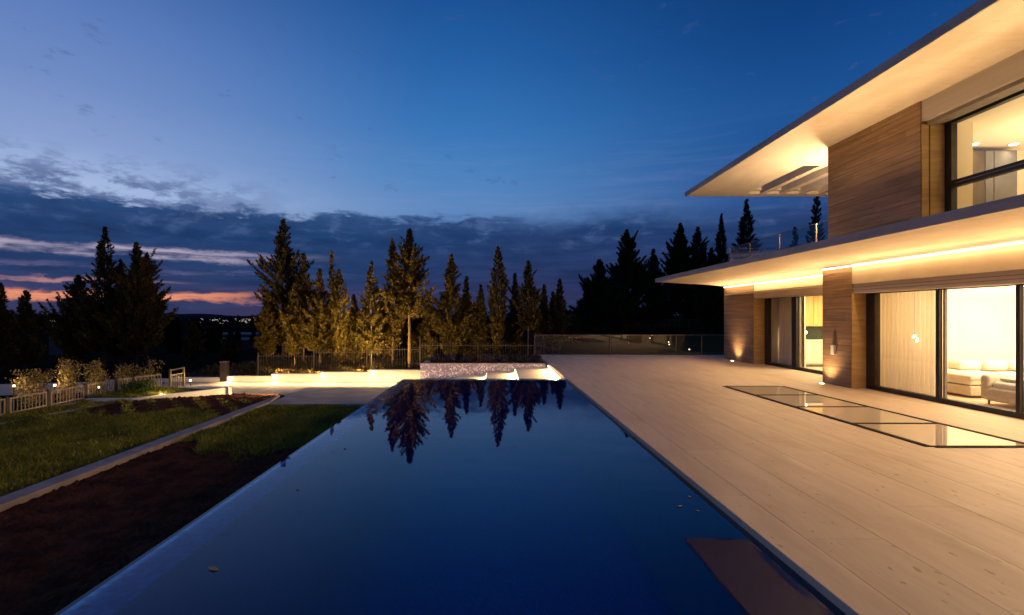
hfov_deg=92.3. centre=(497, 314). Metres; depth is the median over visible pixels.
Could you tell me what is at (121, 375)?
shrub
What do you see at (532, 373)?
pool steps
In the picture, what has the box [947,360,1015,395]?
sofa
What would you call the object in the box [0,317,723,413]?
terrain
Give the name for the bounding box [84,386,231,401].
planter wall
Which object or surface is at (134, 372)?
shrub
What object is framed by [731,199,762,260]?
conifer
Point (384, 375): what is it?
retaining wall
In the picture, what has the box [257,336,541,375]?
metal fence
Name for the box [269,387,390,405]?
paved landing
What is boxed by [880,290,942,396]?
curtain
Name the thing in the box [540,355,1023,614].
terrace
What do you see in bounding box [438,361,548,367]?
planting bed
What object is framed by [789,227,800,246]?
cypress
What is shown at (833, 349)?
wall lamp
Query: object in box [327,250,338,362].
cypress
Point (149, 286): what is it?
conifer
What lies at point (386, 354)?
conifer
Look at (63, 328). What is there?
conifer
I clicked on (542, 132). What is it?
sky
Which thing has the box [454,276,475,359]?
conifer
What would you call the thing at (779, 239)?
glass railing
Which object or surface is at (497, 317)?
cypress
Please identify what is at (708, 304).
conifer
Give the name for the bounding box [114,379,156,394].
hedge plant
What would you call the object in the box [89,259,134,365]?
conifer
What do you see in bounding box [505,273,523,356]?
conifer
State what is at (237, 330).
tree
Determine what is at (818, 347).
door front
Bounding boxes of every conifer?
[0,282,21,372]
[0,290,50,370]
[33,274,96,363]
[71,226,130,366]
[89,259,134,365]
[91,242,178,366]
[113,252,170,365]
[247,218,313,362]
[251,294,284,363]
[276,283,309,367]
[283,252,318,365]
[301,268,334,366]
[344,294,363,365]
[354,261,389,368]
[370,301,394,362]
[377,238,410,367]
[378,228,436,368]
[403,305,437,360]
[418,294,438,358]
[424,253,477,354]
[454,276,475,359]
[466,302,479,360]
[469,284,490,360]
[504,260,542,359]
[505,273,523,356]
[534,284,555,353]
[545,291,558,353]
[568,277,599,332]
[578,259,631,330]
[593,229,662,330]
[640,248,670,328]
[658,223,705,326]
[682,226,709,325]
[691,247,723,332]
[714,213,728,329]
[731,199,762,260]
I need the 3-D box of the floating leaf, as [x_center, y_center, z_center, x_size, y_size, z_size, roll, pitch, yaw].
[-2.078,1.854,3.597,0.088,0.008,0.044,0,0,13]
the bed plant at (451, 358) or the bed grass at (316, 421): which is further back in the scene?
the bed plant at (451, 358)
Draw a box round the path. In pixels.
[155,382,398,395]
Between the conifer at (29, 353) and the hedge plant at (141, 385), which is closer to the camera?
the hedge plant at (141, 385)
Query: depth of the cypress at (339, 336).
28.81 m
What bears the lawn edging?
on the lawn at (93, 453)
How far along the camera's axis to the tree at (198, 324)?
94.81 m
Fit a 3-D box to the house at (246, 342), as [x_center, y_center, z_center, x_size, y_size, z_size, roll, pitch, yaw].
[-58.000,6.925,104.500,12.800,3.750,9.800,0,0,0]
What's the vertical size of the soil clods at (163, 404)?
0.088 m
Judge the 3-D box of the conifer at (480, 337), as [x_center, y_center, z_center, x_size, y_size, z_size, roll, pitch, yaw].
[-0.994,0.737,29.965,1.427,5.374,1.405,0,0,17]
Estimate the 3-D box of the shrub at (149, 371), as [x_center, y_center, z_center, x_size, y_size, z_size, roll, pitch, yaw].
[-12.410,2.413,17.549,0.872,1.885,0.823,0,0,0]
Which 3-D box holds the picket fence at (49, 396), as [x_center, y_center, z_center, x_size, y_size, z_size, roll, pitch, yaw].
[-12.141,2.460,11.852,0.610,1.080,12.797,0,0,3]
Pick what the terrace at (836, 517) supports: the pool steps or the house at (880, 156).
the house at (880, 156)
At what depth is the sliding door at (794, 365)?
16.27 m
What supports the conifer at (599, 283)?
on the terrain at (47, 361)
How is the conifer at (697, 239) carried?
on the terrain at (47, 361)
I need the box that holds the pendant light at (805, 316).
[805,296,806,333]
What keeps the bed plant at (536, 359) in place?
on the planting bed at (493, 362)
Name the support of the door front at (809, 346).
in the kitchen counter
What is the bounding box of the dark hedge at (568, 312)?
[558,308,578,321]
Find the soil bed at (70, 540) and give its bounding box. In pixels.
[0,406,362,614]
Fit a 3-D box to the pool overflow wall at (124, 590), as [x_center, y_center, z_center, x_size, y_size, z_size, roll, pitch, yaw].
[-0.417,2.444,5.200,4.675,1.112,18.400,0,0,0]
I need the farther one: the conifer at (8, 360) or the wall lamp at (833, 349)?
the conifer at (8, 360)
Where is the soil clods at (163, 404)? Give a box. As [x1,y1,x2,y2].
[82,393,283,416]
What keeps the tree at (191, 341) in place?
on the terrain at (47, 361)
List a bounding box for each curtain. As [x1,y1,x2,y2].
[779,297,805,367]
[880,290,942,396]
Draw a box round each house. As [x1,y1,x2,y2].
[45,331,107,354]
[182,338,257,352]
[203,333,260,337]
[655,0,1023,418]
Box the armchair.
[981,374,1015,404]
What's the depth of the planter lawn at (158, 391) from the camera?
15.77 m
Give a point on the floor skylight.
(921, 431)
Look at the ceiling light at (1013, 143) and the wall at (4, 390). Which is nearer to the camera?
the ceiling light at (1013, 143)
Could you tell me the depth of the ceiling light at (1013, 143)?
10.94 m
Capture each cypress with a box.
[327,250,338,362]
[328,268,351,369]
[487,246,509,360]
[552,278,566,352]
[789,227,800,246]
[805,196,825,242]
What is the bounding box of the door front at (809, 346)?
[806,343,813,362]
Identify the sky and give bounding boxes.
[0,0,977,315]
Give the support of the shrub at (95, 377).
on the terrain at (47, 361)
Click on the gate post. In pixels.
(224, 369)
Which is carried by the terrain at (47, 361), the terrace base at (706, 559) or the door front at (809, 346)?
the terrace base at (706, 559)
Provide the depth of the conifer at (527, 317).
29.42 m
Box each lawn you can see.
[0,394,284,494]
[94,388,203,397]
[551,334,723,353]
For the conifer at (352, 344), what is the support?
on the terrain at (47, 361)
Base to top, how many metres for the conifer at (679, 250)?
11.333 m
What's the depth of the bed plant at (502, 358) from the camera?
18.84 m
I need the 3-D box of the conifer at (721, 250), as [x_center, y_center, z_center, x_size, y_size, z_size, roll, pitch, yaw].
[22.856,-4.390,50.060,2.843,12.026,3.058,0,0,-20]
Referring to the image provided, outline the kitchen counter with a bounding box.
[805,326,822,366]
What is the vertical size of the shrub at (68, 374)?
1.895 m
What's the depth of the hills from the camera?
9521.25 m
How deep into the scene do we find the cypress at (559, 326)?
31.36 m
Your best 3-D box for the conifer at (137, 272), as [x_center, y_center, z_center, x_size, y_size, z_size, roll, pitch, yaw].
[-23.460,-0.649,31.994,4.080,8.300,4.430,0,0,0]
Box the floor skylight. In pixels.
[723,386,1023,447]
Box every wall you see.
[0,378,168,395]
[60,379,562,614]
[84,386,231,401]
[173,377,219,381]
[227,369,419,381]
[420,360,545,378]
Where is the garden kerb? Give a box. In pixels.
[0,395,279,511]
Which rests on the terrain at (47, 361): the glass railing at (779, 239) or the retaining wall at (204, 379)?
the retaining wall at (204, 379)
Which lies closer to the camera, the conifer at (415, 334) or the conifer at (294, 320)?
the conifer at (294, 320)
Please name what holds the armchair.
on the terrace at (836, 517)
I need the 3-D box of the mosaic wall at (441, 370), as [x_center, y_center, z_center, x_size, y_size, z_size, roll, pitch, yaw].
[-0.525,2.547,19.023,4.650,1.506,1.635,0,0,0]
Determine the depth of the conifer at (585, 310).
46.62 m
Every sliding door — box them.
[765,295,822,374]
[866,284,1023,418]
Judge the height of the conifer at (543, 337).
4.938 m
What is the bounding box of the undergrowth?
[111,350,542,387]
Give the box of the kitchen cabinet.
[806,295,822,325]
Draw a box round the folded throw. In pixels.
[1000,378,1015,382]
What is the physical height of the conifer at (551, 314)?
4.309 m
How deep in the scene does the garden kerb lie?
8.20 m
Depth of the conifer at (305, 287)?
30.87 m
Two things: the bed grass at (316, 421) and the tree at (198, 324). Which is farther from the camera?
the tree at (198, 324)
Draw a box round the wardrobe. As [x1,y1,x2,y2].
[973,150,1016,204]
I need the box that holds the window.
[945,89,1023,211]
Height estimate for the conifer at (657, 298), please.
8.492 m
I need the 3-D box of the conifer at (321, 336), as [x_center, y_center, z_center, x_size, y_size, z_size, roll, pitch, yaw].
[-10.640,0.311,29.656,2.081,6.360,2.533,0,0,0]
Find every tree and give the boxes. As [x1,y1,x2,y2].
[181,321,206,363]
[182,322,204,349]
[217,332,244,362]
[234,315,241,345]
[249,315,256,350]
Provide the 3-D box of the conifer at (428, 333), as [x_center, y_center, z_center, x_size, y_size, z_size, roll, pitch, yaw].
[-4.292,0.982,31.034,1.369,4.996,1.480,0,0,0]
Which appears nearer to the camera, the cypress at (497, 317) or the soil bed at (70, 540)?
the soil bed at (70, 540)
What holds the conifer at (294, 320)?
on the terrain at (47, 361)
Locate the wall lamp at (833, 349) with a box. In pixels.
[830,331,835,354]
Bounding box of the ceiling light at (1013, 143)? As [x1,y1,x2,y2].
[1007,142,1019,145]
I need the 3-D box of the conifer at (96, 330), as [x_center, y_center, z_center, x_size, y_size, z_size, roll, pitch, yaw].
[-26.377,-1.189,32.926,3.566,9.568,3.260,0,0,0]
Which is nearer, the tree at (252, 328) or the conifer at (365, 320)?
the conifer at (365, 320)
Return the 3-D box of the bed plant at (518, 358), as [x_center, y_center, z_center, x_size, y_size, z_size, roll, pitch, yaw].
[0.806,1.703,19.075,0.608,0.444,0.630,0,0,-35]
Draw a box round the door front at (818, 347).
[814,343,822,362]
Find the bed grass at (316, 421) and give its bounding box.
[175,403,362,462]
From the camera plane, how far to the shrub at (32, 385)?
17.53 m
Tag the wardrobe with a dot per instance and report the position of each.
(996, 188)
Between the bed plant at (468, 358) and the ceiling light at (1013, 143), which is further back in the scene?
the bed plant at (468, 358)
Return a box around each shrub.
[5,368,56,407]
[52,356,83,404]
[80,358,110,395]
[113,362,127,389]
[120,362,147,382]
[137,357,167,384]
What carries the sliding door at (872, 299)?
in the house at (880, 156)
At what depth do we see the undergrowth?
29.32 m
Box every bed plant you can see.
[428,354,441,362]
[443,352,458,362]
[462,354,474,362]
[481,353,494,362]
[494,354,507,362]
[511,354,525,362]
[527,353,543,362]
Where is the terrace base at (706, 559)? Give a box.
[549,368,835,614]
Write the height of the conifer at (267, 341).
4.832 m
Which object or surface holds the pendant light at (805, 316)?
hanging from the house at (880, 156)
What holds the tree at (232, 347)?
on the terrain at (47, 361)
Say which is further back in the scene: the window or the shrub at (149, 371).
the shrub at (149, 371)
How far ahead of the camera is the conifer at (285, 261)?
32.06 m
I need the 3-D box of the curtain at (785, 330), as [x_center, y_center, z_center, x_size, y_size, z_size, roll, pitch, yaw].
[10.121,0.495,16.925,0.142,2.550,1.450,0,0,0]
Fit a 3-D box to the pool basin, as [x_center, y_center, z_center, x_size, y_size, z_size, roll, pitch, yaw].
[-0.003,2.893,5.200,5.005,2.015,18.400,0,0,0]
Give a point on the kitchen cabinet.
(814, 310)
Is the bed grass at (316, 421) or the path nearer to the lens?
the bed grass at (316, 421)
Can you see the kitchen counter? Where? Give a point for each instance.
(814, 346)
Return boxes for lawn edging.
[0,402,110,424]
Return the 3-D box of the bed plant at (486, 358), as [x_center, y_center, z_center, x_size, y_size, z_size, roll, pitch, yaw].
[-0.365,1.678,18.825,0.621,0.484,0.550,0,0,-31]
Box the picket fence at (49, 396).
[0,367,184,415]
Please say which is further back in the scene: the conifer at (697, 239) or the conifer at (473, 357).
the conifer at (697, 239)
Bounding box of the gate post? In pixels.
[219,361,229,381]
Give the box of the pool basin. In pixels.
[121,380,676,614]
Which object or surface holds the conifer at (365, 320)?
on the terrain at (47, 361)
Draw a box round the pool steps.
[424,366,559,378]
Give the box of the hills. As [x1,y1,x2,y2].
[16,314,678,317]
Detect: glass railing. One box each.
[729,220,826,260]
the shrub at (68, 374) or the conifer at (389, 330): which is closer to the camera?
the shrub at (68, 374)
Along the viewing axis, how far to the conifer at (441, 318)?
29.14 m
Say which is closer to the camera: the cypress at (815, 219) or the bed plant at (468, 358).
the bed plant at (468, 358)

